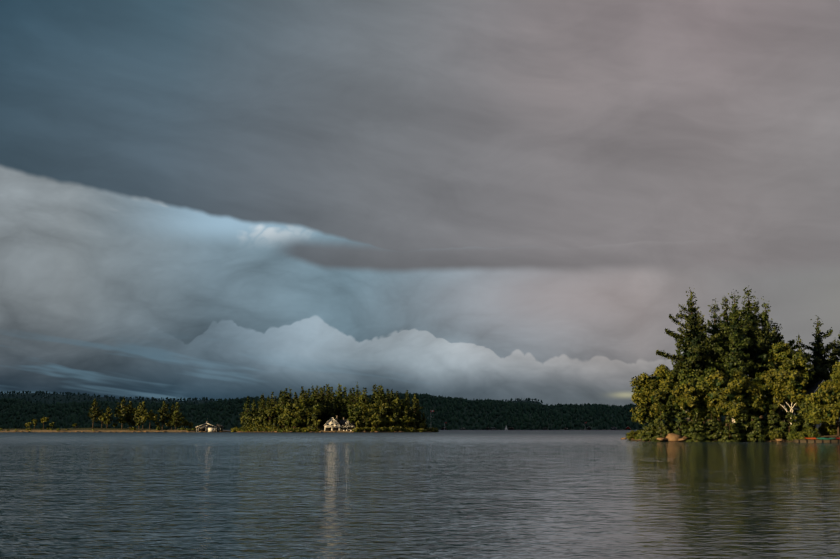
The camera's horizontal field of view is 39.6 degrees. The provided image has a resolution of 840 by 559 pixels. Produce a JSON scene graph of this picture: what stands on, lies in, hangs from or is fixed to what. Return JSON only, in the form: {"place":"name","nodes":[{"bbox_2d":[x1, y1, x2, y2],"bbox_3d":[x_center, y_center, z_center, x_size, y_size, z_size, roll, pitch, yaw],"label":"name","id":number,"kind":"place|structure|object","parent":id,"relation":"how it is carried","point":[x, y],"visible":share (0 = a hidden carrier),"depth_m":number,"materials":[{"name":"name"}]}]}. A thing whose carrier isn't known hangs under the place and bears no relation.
{"place":"outdoors","nodes":[
{"label":"outdoors","id":0,"kind":"place"},
{"bbox_2d":[0,428,227,431],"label":"shore","id":1,"kind":"structure","parent":0,"point":[90,430],"depth_m":685.68,"materials":[{"name":"green plant"}]},
{"bbox_2d":[0,396,195,430],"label":"island trees","id":2,"kind":"object","parent":1,"relation":"on","point":[173,415],"visible":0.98,"depth_m":700.56,"materials":[{"name":"green plant"}]},
{"bbox_2d":[195,421,222,431],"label":"grey boathouse","id":3,"kind":"object","parent":1,"relation":"on","point":[207,427],"visible":0.9,"depth_m":686.96,"materials":[{"name":"grey wood"}]},
{"bbox_2d":[8,431,434,431],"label":"rock islands","id":4,"kind":"object","parent":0,"point":[228,431],"visible":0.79,"depth_m":679.12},
{"bbox_2d":[256,426,392,432],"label":"island terrain","id":5,"kind":"structure","parent":0,"point":[321,428],"depth_m":655.64,"materials":[{"name":"brown soil"}]},
{"bbox_2d":[231,383,438,432],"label":"island trees","id":6,"kind":"object","parent":5,"relation":"on","point":[304,412],"visible":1,"depth_m":678.35,"materials":[{"name":"green plant"}]},
{"bbox_2d":[324,415,354,430],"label":"house","id":7,"kind":"structure","parent":5,"relation":"on","point":[332,424],"depth_m":656.89,"materials":[{"name":"white wood"}]},
{"bbox_2d":[0,430,839,558],"bbox_3d":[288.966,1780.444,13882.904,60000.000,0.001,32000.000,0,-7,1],"label":"lake water","id":8,"kind":"structure","parent":0,"point":[561,494],"depth_m":34.69,"materials":[{"name":"grey liquid"}]},
{"bbox_2d":[0,390,542,404],"bbox_3d":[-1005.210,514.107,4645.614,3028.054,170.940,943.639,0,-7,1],"label":"forest hills","id":9,"kind":"structure","parent":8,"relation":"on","point":[49,397],"depth_m":4851.21,"materials":[{"name":"green plant"}]},
{"bbox_2d":[0,392,787,429],"bbox_3d":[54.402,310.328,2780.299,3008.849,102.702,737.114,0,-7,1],"label":"shore forest","id":10,"kind":"object","parent":8,"relation":"on","point":[455,413],"visible":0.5,"depth_m":2624.89,"materials":[{"name":"green plant"}]},
{"bbox_2d":[793,439,839,442],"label":"dock","id":11,"kind":"object","parent":8,"relation":"in","point":[814,441],"visible":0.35,"depth_m":170.37,"materials":[{"name":"brown wood"}]},
{"bbox_2d":[816,437,835,439],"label":"boat","id":12,"kind":"object","parent":11,"relation":"on","point":[825,438],"visible":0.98,"depth_m":171.14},
{"bbox_2d":[0,0,839,405],"label":"sky","id":13,"kind":"structure","parent":0,"point":[222,199],"materials":[{"name":"grey"}]},
{"bbox_2d":[636,431,839,441],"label":"island terrain","id":14,"kind":"structure","parent":0,"point":[773,440],"depth_m":181.73,"materials":[{"name":"brown soil"}]},
{"bbox_2d":[621,433,790,441],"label":"island rock","id":15,"kind":"object","parent":14,"relation":"on","point":[671,437],"visible":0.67,"depth_m":182.25,"materials":[{"name":"stone"}]},
{"bbox_2d":[625,286,839,441],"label":"island trees","id":16,"kind":"object","parent":14,"relation":"on","point":[708,379],"visible":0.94,"depth_m":190.20,"materials":[{"name":"green plant"}]},
{"bbox_2d":[782,379,839,429],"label":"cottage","id":17,"kind":"structure","parent":14,"relation":"on","point":[813,389],"depth_m":214.34,"materials":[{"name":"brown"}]}
]}

